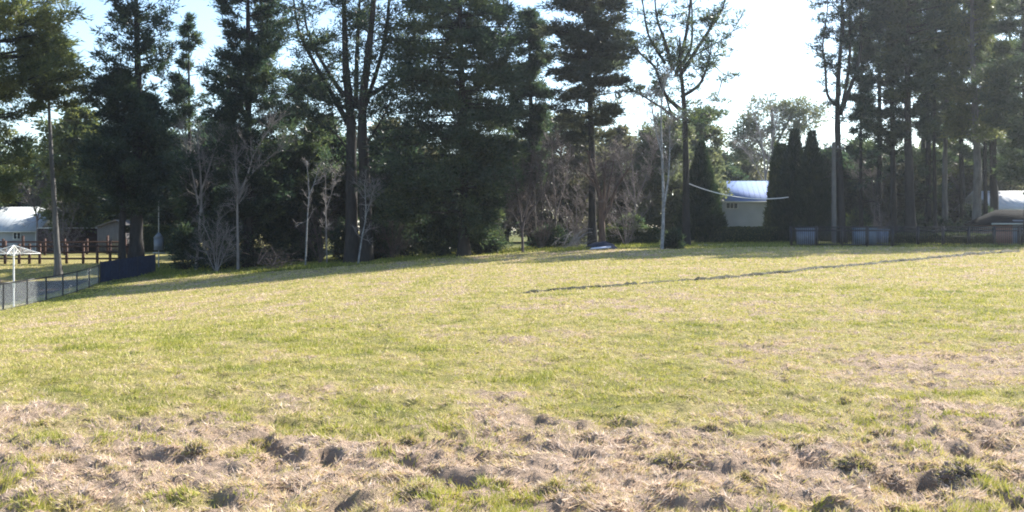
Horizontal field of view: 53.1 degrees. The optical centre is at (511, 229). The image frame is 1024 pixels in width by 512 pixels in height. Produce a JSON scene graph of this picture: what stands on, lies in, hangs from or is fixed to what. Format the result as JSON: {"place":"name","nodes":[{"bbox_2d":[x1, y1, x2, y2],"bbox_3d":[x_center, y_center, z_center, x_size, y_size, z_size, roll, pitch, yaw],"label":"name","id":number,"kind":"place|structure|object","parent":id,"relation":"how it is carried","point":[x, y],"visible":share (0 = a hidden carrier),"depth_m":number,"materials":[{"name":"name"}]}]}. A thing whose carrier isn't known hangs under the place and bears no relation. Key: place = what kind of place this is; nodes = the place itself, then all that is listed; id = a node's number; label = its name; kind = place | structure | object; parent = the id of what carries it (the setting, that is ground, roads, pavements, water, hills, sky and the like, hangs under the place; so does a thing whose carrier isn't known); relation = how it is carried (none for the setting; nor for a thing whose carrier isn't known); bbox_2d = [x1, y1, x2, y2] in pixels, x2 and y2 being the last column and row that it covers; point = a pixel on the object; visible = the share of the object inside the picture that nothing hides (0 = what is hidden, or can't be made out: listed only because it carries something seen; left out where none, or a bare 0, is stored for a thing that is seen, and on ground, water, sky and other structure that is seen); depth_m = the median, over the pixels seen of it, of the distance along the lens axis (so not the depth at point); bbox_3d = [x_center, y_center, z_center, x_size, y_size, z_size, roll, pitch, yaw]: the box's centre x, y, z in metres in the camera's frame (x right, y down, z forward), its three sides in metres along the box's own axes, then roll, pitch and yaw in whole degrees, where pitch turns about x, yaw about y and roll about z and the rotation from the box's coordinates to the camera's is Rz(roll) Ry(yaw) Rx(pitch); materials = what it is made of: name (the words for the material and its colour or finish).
{"place":"outdoors","nodes":[
{"label":"outdoors","id":0,"kind":"place"},
{"bbox_2d":[0,0,1021,228],"label":"sky","id":1,"kind":"structure","parent":0,"point":[771,56],"materials":[{"name":"white"}]},
{"bbox_2d":[0,230,1023,511],"bbox_3d":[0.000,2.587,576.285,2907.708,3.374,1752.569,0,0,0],"label":"ground","id":2,"kind":"structure","parent":0,"point":[468,474],"depth_m":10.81,"materials":[{"name":"green plant"}]},
{"bbox_2d":[0,207,51,250],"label":"house","id":3,"kind":"structure","parent":2,"relation":"on","point":[13,220],"depth_m":104.71,"materials":[{"name":"metal"}]},
{"bbox_2d":[0,137,58,206],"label":"bushy tree","id":4,"kind":"object","parent":2,"relation":"on","point":[22,204],"visible":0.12,"depth_m":111.36,"materials":[{"name":"green plant"}]},
{"bbox_2d":[14,163,56,250],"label":"bare tree","id":5,"kind":"object","parent":2,"relation":"on","point":[33,193],"visible":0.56,"depth_m":99.80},
{"bbox_2d":[0,279,90,303],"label":"wire fence","id":6,"kind":"object","parent":2,"relation":"on","point":[24,288],"visible":0.62,"depth_m":65.30,"materials":[{"name":"grey metal"}]},
{"bbox_2d":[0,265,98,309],"bbox_3d":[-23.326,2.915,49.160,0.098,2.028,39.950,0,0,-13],"label":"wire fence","id":7,"kind":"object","parent":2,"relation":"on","point":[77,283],"visible":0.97,"depth_m":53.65,"materials":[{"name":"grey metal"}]},
{"bbox_2d":[0,0,104,281],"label":"pine tree","id":8,"kind":"object","parent":2,"relation":"on","point":[16,81],"visible":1,"depth_m":70.05,"materials":[{"name":"green plant"}]},
{"bbox_2d":[19,22,93,277],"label":"pine tree","id":9,"kind":"object","parent":2,"relation":"on","point":[63,92],"visible":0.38,"depth_m":72.78,"materials":[{"name":"green plant"}]},
{"bbox_2d":[35,200,85,250],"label":"bare shrub","id":10,"kind":"object","parent":2,"relation":"on","point":[60,236],"visible":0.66,"depth_m":95.87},
{"bbox_2d":[0,236,126,255],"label":"rail fence","id":11,"kind":"object","parent":2,"relation":"on","point":[44,241],"visible":0.37,"depth_m":91.86,"materials":[{"name":"brown wood"}]},
{"bbox_2d":[0,241,128,263],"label":"rail fence","id":12,"kind":"object","parent":2,"relation":"on","point":[66,252],"visible":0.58,"depth_m":81.86,"materials":[{"name":"brown wood"}]},
{"bbox_2d":[38,228,96,250],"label":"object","id":13,"kind":"structure","parent":2,"relation":"on","point":[90,236],"depth_m":98.90,"materials":[{"name":"green"}]},
{"bbox_2d":[30,105,110,239],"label":"bushy tree","id":14,"kind":"object","parent":2,"relation":"on","point":[67,136],"visible":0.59,"depth_m":98.50,"materials":[{"name":"green plant"}]},
{"bbox_2d":[51,490,101,511],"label":"turf sod","id":15,"kind":"structure","parent":2,"relation":"on","point":[72,500],"depth_m":6.47,"materials":[{"name":"plant"}]},
{"bbox_2d":[95,220,129,250],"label":"paling shed","id":16,"kind":"structure","parent":2,"relation":"on","point":[108,229],"depth_m":96.98,"materials":[{"name":"grey wood"}]},
{"bbox_2d":[100,254,155,282],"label":"shade cloth fence","id":17,"kind":"object","parent":2,"relation":"on","point":[110,270],"visible":0.89,"depth_m":71.38,"materials":[{"name":"blue fabric"}]},
{"bbox_2d":[67,62,200,258],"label":"pine tree","id":18,"kind":"object","parent":2,"relation":"on","point":[127,110],"visible":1,"depth_m":71.90,"materials":[{"name":"green plant"}]},
{"bbox_2d":[88,0,185,257],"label":"pine tree","id":19,"kind":"object","parent":2,"relation":"on","point":[126,13],"visible":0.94,"depth_m":73.58,"materials":[{"name":"green plant"}]},
{"bbox_2d":[143,224,177,251],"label":"hedge","id":20,"kind":"object","parent":2,"relation":"on","point":[150,231],"visible":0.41,"depth_m":97.32,"materials":[{"name":"green plant"}]},
{"bbox_2d":[143,127,199,225],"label":"bushy tree","id":21,"kind":"object","parent":2,"relation":"on","point":[165,214],"visible":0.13,"depth_m":101.73,"materials":[{"name":"green plant"}]},
{"bbox_2d":[163,221,205,269],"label":"shrub","id":22,"kind":"object","parent":2,"relation":"on","point":[179,247],"visible":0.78,"depth_m":76.01,"materials":[{"name":"green plant"}]},
{"bbox_2d":[162,11,220,258],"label":"pine tree","id":23,"kind":"object","parent":2,"relation":"on","point":[181,92],"visible":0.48,"depth_m":85.56,"materials":[{"name":"green plant"}]},
{"bbox_2d":[179,437,214,457],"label":"turf sod","id":24,"kind":"structure","parent":2,"relation":"on","point":[196,447],"depth_m":7.95,"materials":[{"name":"plant"}]},
{"bbox_2d":[170,115,226,269],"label":"bare tree","id":25,"kind":"object","parent":2,"relation":"on","point":[201,186],"visible":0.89,"depth_m":76.01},
{"bbox_2d":[159,130,244,250],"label":"bushy tree","id":26,"kind":"object","parent":2,"relation":"on","point":[186,204],"visible":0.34,"depth_m":81.32,"materials":[{"name":"green plant"}]},
{"bbox_2d":[186,203,243,270],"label":"shrub","id":27,"kind":"object","parent":2,"relation":"on","point":[208,215],"visible":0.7,"depth_m":75.42,"materials":[{"name":"brown plant"}]},
{"bbox_2d":[186,209,244,270],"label":"bare shrub","id":28,"kind":"object","parent":2,"relation":"on","point":[220,249],"visible":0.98,"depth_m":74.31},
{"bbox_2d":[193,0,312,267],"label":"pine tree","id":29,"kind":"object","parent":2,"relation":"on","point":[252,63],"visible":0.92,"depth_m":75.96,"materials":[{"name":"green plant"}]},
{"bbox_2d":[215,103,296,269],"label":"bare tree","id":30,"kind":"object","parent":2,"relation":"on","point":[236,181],"visible":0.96,"depth_m":74.84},
{"bbox_2d":[225,216,291,266],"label":"shrub","id":31,"kind":"object","parent":2,"relation":"on","point":[268,239],"visible":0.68,"depth_m":77.24,"materials":[{"name":"green plant"}]},
{"bbox_2d":[271,209,299,260],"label":"shrub","id":32,"kind":"object","parent":2,"relation":"on","point":[284,229],"visible":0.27,"depth_m":81.36,"materials":[{"name":"green plant"}]},
{"bbox_2d":[285,217,325,262],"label":"shrub","id":33,"kind":"object","parent":2,"relation":"on","point":[298,235],"visible":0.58,"depth_m":78.63,"materials":[{"name":"green plant"}]},
{"bbox_2d":[269,62,345,261],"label":"pine tree","id":34,"kind":"object","parent":2,"relation":"on","point":[312,152],"visible":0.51,"depth_m":79.02,"materials":[{"name":"green plant"}]},
{"bbox_2d":[294,157,327,265],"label":"sapling","id":35,"kind":"object","parent":2,"relation":"on","point":[316,165],"visible":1,"depth_m":74.01,"materials":[{"name":"grey plant"}]},
{"bbox_2d":[289,198,342,262],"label":"bare shrub","id":36,"kind":"object","parent":2,"relation":"on","point":[320,254],"visible":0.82,"depth_m":77.82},
{"bbox_2d":[318,162,344,262],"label":"sapling","id":37,"kind":"object","parent":2,"relation":"on","point":[333,186],"visible":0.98,"depth_m":75.91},
{"bbox_2d":[312,132,358,257],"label":"bushy tree","id":38,"kind":"object","parent":2,"relation":"on","point":[339,191],"visible":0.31,"depth_m":82.46,"materials":[{"name":"green plant"}]},
{"bbox_2d":[323,216,358,261],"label":"shrub","id":39,"kind":"object","parent":2,"relation":"on","point":[337,238],"visible":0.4,"depth_m":76.60,"materials":[{"name":"green plant"}]},
{"bbox_2d":[247,0,436,262],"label":"pine tree","id":40,"kind":"object","parent":2,"relation":"on","point":[359,17],"visible":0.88,"depth_m":74.56,"materials":[{"name":"green plant"}]},
{"bbox_2d":[351,170,384,262],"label":"sapling","id":41,"kind":"object","parent":2,"relation":"on","point":[369,197],"visible":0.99,"depth_m":71.91,"materials":[{"name":"grey plant"}]},
{"bbox_2d":[372,219,396,258],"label":"shrub","id":42,"kind":"object","parent":2,"relation":"on","point":[378,254],"visible":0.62,"depth_m":77.08,"materials":[{"name":"green plant"}]},
{"bbox_2d":[358,210,423,257],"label":"bare shrub","id":43,"kind":"object","parent":2,"relation":"on","point":[398,242],"visible":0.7,"depth_m":76.83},
{"bbox_2d":[357,120,439,254],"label":"bushy tree","id":44,"kind":"object","parent":2,"relation":"on","point":[384,175],"visible":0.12,"depth_m":81.62,"materials":[{"name":"green plant"}]},
{"bbox_2d":[372,192,432,255],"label":"shrub","id":45,"kind":"object","parent":2,"relation":"on","point":[409,249],"visible":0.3,"depth_m":78.17,"materials":[{"name":"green plant"}]},
{"bbox_2d":[394,477,451,498],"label":"turf sod","id":46,"kind":"structure","parent":2,"relation":"on","point":[418,485],"depth_m":6.82,"materials":[{"name":"plant"}]},
{"bbox_2d":[422,213,458,255],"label":"shrub","id":47,"kind":"object","parent":2,"relation":"on","point":[431,227],"visible":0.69,"depth_m":76.00,"materials":[{"name":"green plant"}]},
{"bbox_2d":[351,0,539,256],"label":"pine tree","id":48,"kind":"object","parent":2,"relation":"on","point":[479,156],"visible":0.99,"depth_m":72.22,"materials":[{"name":"green plant"}]},
{"bbox_2d":[471,226,504,254],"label":"shrub","id":49,"kind":"object","parent":2,"relation":"on","point":[495,246],"visible":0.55,"depth_m":75.49,"materials":[{"name":"green plant"}]},
{"bbox_2d":[468,134,556,241],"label":"bushy tree","id":50,"kind":"object","parent":2,"relation":"on","point":[509,229],"visible":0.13,"depth_m":102.52,"materials":[{"name":"green plant"}]},
{"bbox_2d":[481,121,572,251],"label":"bare tree","id":51,"kind":"object","parent":2,"relation":"on","point":[541,178],"visible":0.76,"depth_m":74.03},
{"bbox_2d":[503,6,557,246],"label":"pine tree","id":52,"kind":"object","parent":2,"relation":"on","point":[536,64],"visible":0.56,"depth_m":82.18,"materials":[{"name":"green plant"}]},
{"bbox_2d":[516,187,573,248],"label":"bare shrub","id":53,"kind":"object","parent":2,"relation":"on","point":[541,229],"visible":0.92,"depth_m":78.26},
{"bbox_2d":[73,240,1023,281],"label":"verge grass","id":54,"kind":"structure","parent":2,"relation":"on","point":[171,273],"depth_m":75.10,"materials":[{"name":"green plant"}]},
{"bbox_2d":[524,222,572,248],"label":"shrub","id":55,"kind":"object","parent":2,"relation":"on","point":[558,231],"visible":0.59,"depth_m":79.28,"materials":[{"name":"green plant"}]},
{"bbox_2d":[530,476,576,497],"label":"turf sod","id":56,"kind":"structure","parent":2,"relation":"on","point":[556,483],"depth_m":6.79,"materials":[{"name":"plant"}]},
{"bbox_2d":[527,122,580,225],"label":"bare tree","id":57,"kind":"object","parent":2,"relation":"on","point":[553,189],"visible":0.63,"depth_m":81.94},
{"bbox_2d":[518,110,612,240],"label":"bare tree","id":58,"kind":"object","parent":2,"relation":"on","point":[579,155],"visible":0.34,"depth_m":103.75,"materials":[{"name":"brown plant"}]},
{"bbox_2d":[540,169,601,245],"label":"bare shrub","id":59,"kind":"object","parent":2,"relation":"on","point":[570,214],"visible":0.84,"depth_m":79.97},
{"bbox_2d":[531,0,645,244],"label":"cedar tree","id":60,"kind":"object","parent":2,"relation":"on","point":[601,57],"visible":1,"depth_m":76.95,"materials":[{"name":"green plant"}]},
{"bbox_2d":[552,136,659,241],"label":"bare tree","id":61,"kind":"object","parent":2,"relation":"on","point":[602,200],"visible":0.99,"depth_m":75.86,"materials":[{"name":"brown plant"}]},
{"bbox_2d":[586,122,661,232],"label":"bare tree","id":62,"kind":"object","parent":2,"relation":"on","point":[630,138],"visible":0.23,"depth_m":109.92,"materials":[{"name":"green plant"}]},
{"bbox_2d":[606,177,653,244],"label":"bare shrub","id":63,"kind":"object","parent":2,"relation":"on","point":[627,240],"visible":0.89,"depth_m":82.97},
{"bbox_2d":[605,227,660,243],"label":"hedge","id":64,"kind":"object","parent":2,"relation":"on","point":[648,235],"visible":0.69,"depth_m":85.55,"materials":[{"name":"green plant"}]},
{"bbox_2d":[599,121,681,213],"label":"bare tree","id":65,"kind":"object","parent":2,"relation":"on","point":[632,178],"visible":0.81,"depth_m":91.67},
{"bbox_2d":[634,62,691,248],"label":"birch tree","id":66,"kind":"object","parent":2,"relation":"on","point":[664,194],"visible":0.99,"depth_m":71.98,"materials":[{"name":"grey plant"}]},
{"bbox_2d":[659,226,686,248],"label":"shrub","id":67,"kind":"object","parent":2,"relation":"on","point":[673,237],"visible":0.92,"depth_m":72.63,"materials":[{"name":"green plant"}]},
{"bbox_2d":[644,447,706,470],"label":"turf sod","id":68,"kind":"structure","parent":2,"relation":"on","point":[670,460],"depth_m":7.73,"materials":[{"name":"plant"}]},
{"bbox_2d":[622,115,732,239],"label":"bushy tree","id":69,"kind":"object","parent":2,"relation":"on","point":[653,214],"visible":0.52,"depth_m":102.47,"materials":[{"name":"brown plant"}]},
{"bbox_2d":[612,0,750,245],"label":"deciduous tree","id":70,"kind":"object","parent":2,"relation":"on","point":[679,58],"visible":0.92,"depth_m":78.53,"materials":[{"name":"green plant"}]},
{"bbox_2d":[671,139,728,240],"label":"cypress tree","id":71,"kind":"object","parent":2,"relation":"on","point":[706,209],"visible":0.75,"depth_m":86.94,"materials":[{"name":"green plant"}]},
{"bbox_2d":[677,101,731,204],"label":"bushy tree","id":72,"kind":"object","parent":2,"relation":"on","point":[715,150],"visible":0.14,"depth_m":117.04,"materials":[{"name":"green plant"}]},
{"bbox_2d":[719,150,754,180],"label":"bushy tree","id":73,"kind":"object","parent":2,"relation":"on","point":[735,173],"visible":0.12,"depth_m":143.51,"materials":[{"name":"green plant"}]},
{"bbox_2d":[691,226,793,243],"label":"hedge","id":74,"kind":"object","parent":2,"relation":"on","point":[734,234],"visible":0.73,"depth_m":86.47,"materials":[{"name":"green plant"}]},
{"bbox_2d":[720,181,768,226],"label":"house","id":75,"kind":"structure","parent":2,"relation":"on","point":[742,212],"depth_m":118.00,"materials":[{"name":"beige metal"}]},
{"bbox_2d":[731,145,768,180],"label":"bushy tree","id":76,"kind":"object","parent":2,"relation":"on","point":[751,172],"visible":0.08,"depth_m":148.40,"materials":[{"name":"green plant"}]},
{"bbox_2d":[727,93,792,180],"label":"bare tree","id":77,"kind":"object","parent":2,"relation":"on","point":[762,141],"visible":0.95,"depth_m":128.12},
{"bbox_2d":[523,249,1019,292],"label":"earth bank","id":78,"kind":"structure","parent":2,"relation":"on","point":[807,268],"depth_m":37.84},
{"bbox_2d":[762,140,786,226],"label":"cypress tree","id":79,"kind":"object","parent":2,"relation":"on","point":[779,150],"visible":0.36,"depth_m":91.55,"materials":[{"name":"green plant"}]},
{"bbox_2d":[723,91,833,171],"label":"gum tree","id":80,"kind":"object","parent":2,"relation":"on","point":[792,113],"visible":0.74,"depth_m":139.57,"materials":[{"name":"green plant"}]},
{"bbox_2d":[768,126,803,240],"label":"cypress tree","id":81,"kind":"object","parent":2,"relation":"on","point":[782,215],"visible":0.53,"depth_m":86.25,"materials":[{"name":"green plant"}]},
{"bbox_2d":[788,128,836,241],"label":"cypress tree","id":82,"kind":"object","parent":2,"relation":"on","point":[813,198],"visible":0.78,"depth_m":84.12,"materials":[{"name":"green plant"}]},
{"bbox_2d":[825,142,843,243],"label":"power pole","id":83,"kind":"object","parent":2,"relation":"on","point":[833,147],"visible":0.89,"depth_m":80.84,"materials":[{"name":"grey wood"}]},
{"bbox_2d":[820,143,874,237],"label":"bushy tree","id":84,"kind":"object","parent":2,"relation":"on","point":[848,164],"visible":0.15,"depth_m":106.16,"materials":[{"name":"green plant"}]},
{"bbox_2d":[804,0,903,243],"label":"pine tree","id":85,"kind":"object","parent":2,"relation":"on","point":[841,33],"visible":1,"depth_m":83.86,"materials":[{"name":"green plant"}]},
{"bbox_2d":[831,446,880,474],"bbox_3d":[2.524,1.705,7.556,0.418,0.224,0.407,0,0,32],"label":"grass clump","id":86,"kind":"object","parent":2,"relation":"on","point":[849,462],"visible":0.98,"depth_m":7.49,"materials":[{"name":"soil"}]},
{"bbox_2d":[842,7,879,225],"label":"pine tree","id":87,"kind":"object","parent":2,"relation":"on","point":[865,63],"visible":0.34,"depth_m":87.72,"materials":[{"name":"green plant"}]},
{"bbox_2d":[844,135,884,238],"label":"bushy tree","id":88,"kind":"object","parent":2,"relation":"on","point":[855,155],"visible":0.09,"depth_m":110.18,"materials":[{"name":"green plant"}]},
{"bbox_2d":[835,9,916,225],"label":"pine tree","id":89,"kind":"object","parent":2,"relation":"on","point":[876,158],"visible":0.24,"depth_m":99.89,"materials":[{"name":"green plant"}]},
{"bbox_2d":[835,0,926,232],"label":"pine tree","id":90,"kind":"object","parent":2,"relation":"on","point":[892,115],"visible":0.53,"depth_m":85.67,"materials":[{"name":"green plant"}]},
{"bbox_2d":[850,146,952,233],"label":"bushy tree","id":91,"kind":"object","parent":2,"relation":"on","point":[900,189],"visible":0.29,"depth_m":104.02,"materials":[{"name":"green plant"}]},
{"bbox_2d":[790,226,1023,246],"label":"black fence","id":92,"kind":"object","parent":2,"relation":"on","point":[892,230],"visible":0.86,"depth_m":76.45,"materials":[{"name":"metal"}]},
{"bbox_2d":[873,0,971,233],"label":"pine tree","id":93,"kind":"object","parent":2,"relation":"on","point":[904,17],"visible":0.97,"depth_m":83.65,"materials":[{"name":"green plant"}]},
{"bbox_2d":[904,1,962,228],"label":"pine tree","id":94,"kind":"object","parent":2,"relation":"on","point":[926,170],"visible":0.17,"depth_m":92.75,"materials":[{"name":"green plant"}]},
{"bbox_2d":[915,0,960,232],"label":"pine tree","id":95,"kind":"object","parent":2,"relation":"on","point":[935,106],"visible":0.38,"depth_m":87.90,"materials":[{"name":"green plant"}]},
{"bbox_2d":[889,232,996,243],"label":"hedge","id":96,"kind":"object","parent":2,"relation":"on","point":[950,237],"visible":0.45,"depth_m":79.14,"materials":[{"name":"green plant"}]},
{"bbox_2d":[919,3,976,232],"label":"pine tree","id":97,"kind":"object","parent":2,"relation":"on","point":[944,183],"visible":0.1,"depth_m":89.74,"materials":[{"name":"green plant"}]},
{"bbox_2d":[937,0,989,222],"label":"pine tree","id":98,"kind":"object","parent":2,"relation":"on","point":[962,148],"visible":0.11,"depth_m":100.83,"materials":[{"name":"green plant"}]},
{"bbox_2d":[932,453,998,483],"bbox_3d":[3.203,1.697,7.291,0.465,0.218,0.401,0,0,0],"label":"grass clump","id":99,"kind":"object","parent":2,"relation":"on","point":[957,469],"visible":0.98,"depth_m":7.24,"materials":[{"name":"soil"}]},
{"bbox_2d":[932,0,1020,232],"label":"pine tree","id":100,"kind":"object","parent":2,"relation":"on","point":[958,124],"visible":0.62,"depth_m":84.57,"materials":[{"name":"green plant"}]},
{"bbox_2d":[962,0,1003,214],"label":"pine tree","id":101,"kind":"object","parent":2,"relation":"on","point":[985,200],"visible":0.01,"depth_m":87.86,"materials":[{"name":"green plant"}]},
{"bbox_2d":[947,146,1023,223],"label":"bushy tree","id":102,"kind":"object","parent":2,"relation":"on","point":[1002,186],"visible":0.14,"depth_m":104.27,"materials":[{"name":"green plant"}]},
{"bbox_2d":[954,191,1023,231],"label":"house","id":103,"kind":"structure","parent":2,"relation":"on","point":[1011,200],"depth_m":98.00,"materials":[{"name":"white metal"}]},
{"bbox_2d":[957,5,1023,209],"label":"pine tree","id":104,"kind":"object","parent":2,"relation":"on","point":[994,157],"visible":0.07,"depth_m":91.89,"materials":[{"name":"green plant"}]},
{"bbox_2d":[964,210,1023,243],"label":"brick outbuilding","id":105,"kind":"structure","parent":2,"relation":"on","point":[1004,218],"depth_m":81.59,"materials":[{"name":"tile"}]},
{"bbox_2d":[965,0,1023,243],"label":"pine tree","id":106,"kind":"object","parent":2,"relation":"on","point":[1006,112],"visible":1,"depth_m":79.58,"materials":[{"name":"green plant"}]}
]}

